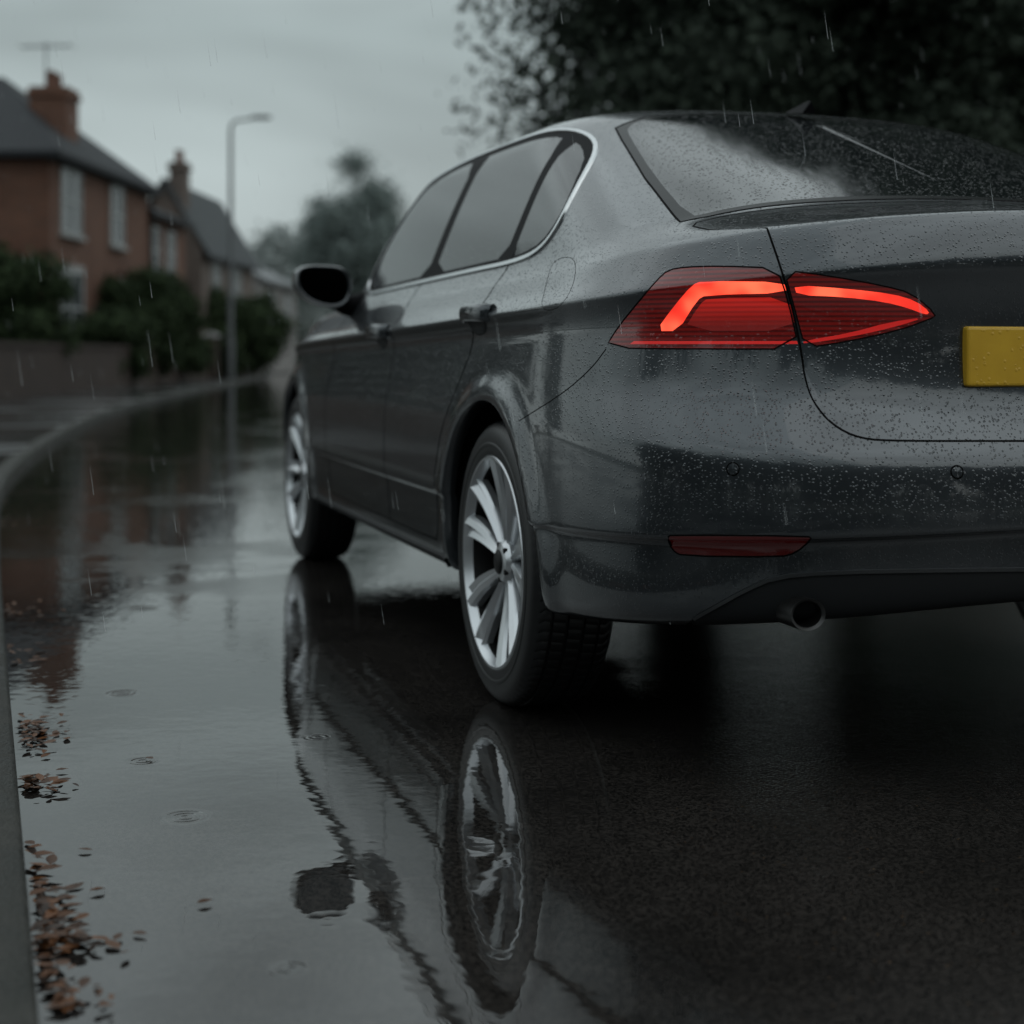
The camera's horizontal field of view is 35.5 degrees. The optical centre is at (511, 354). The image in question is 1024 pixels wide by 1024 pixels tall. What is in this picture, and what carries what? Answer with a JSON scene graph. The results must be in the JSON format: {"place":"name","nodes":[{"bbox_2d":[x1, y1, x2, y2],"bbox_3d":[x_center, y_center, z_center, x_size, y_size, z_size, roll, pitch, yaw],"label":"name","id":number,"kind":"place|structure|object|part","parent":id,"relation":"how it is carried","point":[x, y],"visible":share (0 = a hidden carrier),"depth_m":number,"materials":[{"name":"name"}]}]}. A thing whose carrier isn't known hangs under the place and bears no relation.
{"place":"outdoors","nodes":[
{"label":"outdoors","id":0,"kind":"place"},
{"bbox_2d":[0,372,271,464],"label":"pavement","id":1,"kind":"structure","parent":0,"point":[25,421],"depth_m":23.86,"materials":[{"name":"grey concrete"}]},
{"bbox_2d":[0,240,85,357],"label":"hedge","id":2,"kind":"object","parent":1,"relation":"on","point":[27,314],"visible":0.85,"depth_m":31.86,"materials":[{"name":"green plant"}]},
{"bbox_2d":[0,42,162,332],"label":"brick house","id":3,"kind":"structure","parent":1,"relation":"on","point":[69,190],"depth_m":40.38,"materials":[{"name":"brick"}]},
{"bbox_2d":[58,263,84,332],"bbox_3d":[-10.889,-1.231,39.598,0.100,2.010,2.040,0,0,1],"label":"window","id":4,"kind":"structure","parent":3,"relation":"in","point":[76,308],"depth_m":39.88,"materials":[{"name":"grey glass"}]},
{"bbox_2d":[59,163,86,241],"bbox_3d":[-10.844,-3.801,39.548,0.137,1.870,1.840,0,0,2],"label":"window","id":5,"kind":"structure","parent":3,"relation":"in","point":[71,179],"depth_m":39.53,"materials":[{"name":"grey glass"}]},
{"bbox_2d":[109,182,128,250],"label":"window","id":6,"kind":"structure","parent":3,"relation":"in","point":[117,193],"depth_m":43.50,"materials":[{"name":"grey glass"}]},
{"bbox_2d":[0,341,208,400],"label":"garden wall","id":7,"kind":"structure","parent":1,"relation":"on","point":[28,369],"depth_m":32.70,"materials":[{"name":"brick"}]},
{"bbox_2d":[68,303,160,382],"bbox_3d":[-9.955,-0.261,39.542,1.849,2.133,3.781,0,0,8],"label":"bush","id":8,"kind":"object","parent":1,"relation":"on","point":[114,326],"visible":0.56,"depth_m":39.79,"materials":[{"name":"green plant"}]},
{"bbox_2d":[92,260,222,379],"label":"hedge","id":9,"kind":"object","parent":1,"relation":"on","point":[168,299],"visible":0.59,"depth_m":43.75,"materials":[{"name":"green plant"}]},
{"bbox_2d":[148,150,260,375],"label":"brick house","id":10,"kind":"structure","parent":1,"relation":"on","point":[206,252],"depth_m":55.06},
{"bbox_2d":[211,259,220,289],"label":"window","id":11,"kind":"structure","parent":10,"relation":"in","point":[216,264],"depth_m":56.03,"materials":[{"name":"grey glass"}]},
{"bbox_2d":[233,264,240,300],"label":"window","id":12,"kind":"structure","parent":10,"relation":"in","point":[237,269],"depth_m":59.44,"materials":[{"name":"grey glass"}]},
{"bbox_2d":[203,332,220,377],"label":"gate pillar","id":13,"kind":"structure","parent":1,"relation":"on","point":[215,373],"depth_m":52.68,"materials":[{"name":"brick"}]},
{"bbox_2d":[227,115,271,377],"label":"street lamp","id":14,"kind":"object","parent":1,"relation":"on","point":[230,356],"visible":0.98,"depth_m":52.84,"materials":[{"name":"grey metal"}]},
{"bbox_2d":[205,284,302,376],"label":"bush","id":15,"kind":"object","parent":1,"relation":"on","point":[261,326],"visible":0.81,"depth_m":56.23,"materials":[{"name":"green plant"}]},
{"bbox_2d":[253,266,295,372],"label":"brick house","id":16,"kind":"structure","parent":1,"relation":"on","point":[281,288],"depth_m":73.55,"materials":[{"name":"stone"}]},
{"bbox_2d":[268,287,274,307],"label":"window","id":17,"kind":"structure","parent":16,"relation":"in","point":[271,289],"depth_m":70.77,"materials":[{"name":"grey glass"}]},
{"bbox_2d":[285,290,290,319],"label":"window","id":18,"kind":"structure","parent":16,"relation":"in","point":[287,293],"depth_m":74.62,"materials":[{"name":"grey glass"}]},
{"bbox_2d":[148,205,194,283],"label":"brick wall","id":19,"kind":"structure","parent":0,"point":[168,241],"depth_m":49.31,"materials":[{"name":"brick"}]},
{"bbox_2d":[149,220,160,272],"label":"window","id":20,"kind":"structure","parent":19,"relation":"in","point":[156,226],"depth_m":48.02,"materials":[{"name":"grey glass"}]},
{"bbox_2d":[165,225,177,279],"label":"window","id":21,"kind":"structure","parent":19,"relation":"in","point":[170,231],"depth_m":49.69,"materials":[{"name":"grey glass"}]},
{"bbox_2d":[246,216,327,356],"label":"tree","id":22,"kind":"object","parent":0,"point":[269,254],"visible":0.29,"depth_m":123.43,"materials":[{"name":"green plant"}]},
{"bbox_2d":[283,140,412,323],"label":"tree","id":23,"kind":"object","parent":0,"point":[352,236],"visible":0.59,"depth_m":102.96,"materials":[{"name":"green plant"}]},
{"bbox_2d":[0,0,1022,315],"label":"sky","id":24,"kind":"structure","parent":0,"point":[153,79],"materials":[{"name":"grey"}]},
{"bbox_2d":[0,371,1023,1023],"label":"road","id":25,"kind":"structure","parent":0,"point":[354,791],"depth_m":3.05,"materials":[{"name":"black asphalt"}]},
{"bbox_2d":[1,501,129,1011],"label":"leaf litter","id":26,"kind":"object","parent":25,"relation":"on","point":[44,903],"visible":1,"depth_m":2.31,"materials":[{"name":"brown plant"}]},
{"bbox_2d":[76,1001,84,1004],"bbox_3d":[-0.548,0.818,2.020,0.023,0.003,0.015,0,0,0],"label":"fallen leaf","id":27,"kind":"object","parent":25,"relation":"on","point":[80,1003],"visible":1,"depth_m":2.02,"materials":[{"name":"brown plant"}]},
{"bbox_2d":[90,887,103,889],"bbox_3d":[-0.636,0.818,2.451,0.022,0.004,0.015,0,0,0],"label":"fallen leaf","id":28,"kind":"object","parent":25,"relation":"on","point":[97,888],"visible":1,"depth_m":2.45,"materials":[{"name":"brown plant"}]},
{"bbox_2d":[113,933,121,939],"bbox_3d":[-0.555,0.819,2.254,0.013,0.002,0.026,0,0,0],"label":"fallen leaf","id":29,"kind":"object","parent":25,"relation":"on","point":[117,936],"visible":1,"depth_m":2.25,"materials":[{"name":"brown plant"}]},
{"bbox_2d":[133,930,147,933],"bbox_3d":[-0.528,0.819,2.270,0.024,0.002,0.014,0,0,0],"label":"fallen leaf","id":30,"kind":"object","parent":25,"relation":"on","point":[139,932],"visible":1,"depth_m":2.27,"materials":[{"name":"brown plant"}]},
{"bbox_2d":[197,898,212,902],"bbox_3d":[-0.460,0.818,2.396,0.022,0.004,0.015,0,0,0],"label":"fallen leaf","id":31,"kind":"object","parent":25,"relation":"on","point":[203,900],"visible":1,"depth_m":2.40,"materials":[{"name":"brown plant"}]},
{"bbox_2d":[283,101,1023,705],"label":"parked car","id":32,"kind":"object","parent":25,"relation":"on","point":[561,397],"visible":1,"depth_m":3.20,"materials":[{"name":"grey paint"}]},
{"bbox_3d":[-0.474,0.129,5.296,0.146,0.731,1.023,0,0,-17],"label":"front door","id":33,"kind":"part","parent":32,"relation":"part of","materials":[{"name":"grey paint"}]},
{"bbox_3d":[-0.305,-0.410,5.242,0.156,0.356,0.870,0,0,-17],"label":"side window","id":34,"kind":"part","parent":32,"relation":"part of","materials":[{"name":"grey glass"}]},
{"bbox_3d":[-0.181,0.132,4.336,0.125,0.723,1.066,0,0,-17],"label":"rear door","id":35,"kind":"part","parent":32,"relation":"part of","materials":[{"name":"grey paint"}]},
{"bbox_3d":[-0.047,-0.414,4.399,0.158,0.347,0.736,0,0,-17],"label":"side window","id":36,"kind":"part","parent":32,"relation":"part of","materials":[{"name":"grey glass"}]},
{"bbox_3d":[0.114,-0.388,3.872,0.155,0.283,0.268,0,0,-17],"label":"quarter window","id":37,"kind":"part","parent":32,"relation":"part of","materials":[{"name":"grey glass"}]},
{"bbox_3d":[0.874,-0.449,3.814,1.344,0.358,0.845,0,0,-17],"label":"rear window","id":38,"kind":"part","parent":32,"relation":"part of","materials":[{"name":"black glass"}]},
{"bbox_2d":[436,0,1023,158],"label":"tree","id":39,"kind":"object","parent":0,"point":[863,59],"visible":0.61,"depth_m":24.98,"materials":[{"name":"green plant"}]},
{"bbox_2d":[912,9,1023,152],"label":"tree","id":40,"kind":"object","parent":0,"point":[1014,77],"visible":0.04,"depth_m":28.19,"materials":[{"name":"green plant"}]},
{"label":"ground","id":41,"kind":"structure","parent":0,"visible":0},
{"bbox_2d":[0,372,273,1023],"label":"kerb","id":42,"kind":"structure","parent":41,"relation":"on","point":[18,1000],"depth_m":2.47,"materials":[{"name":"concrete"}]}
]}

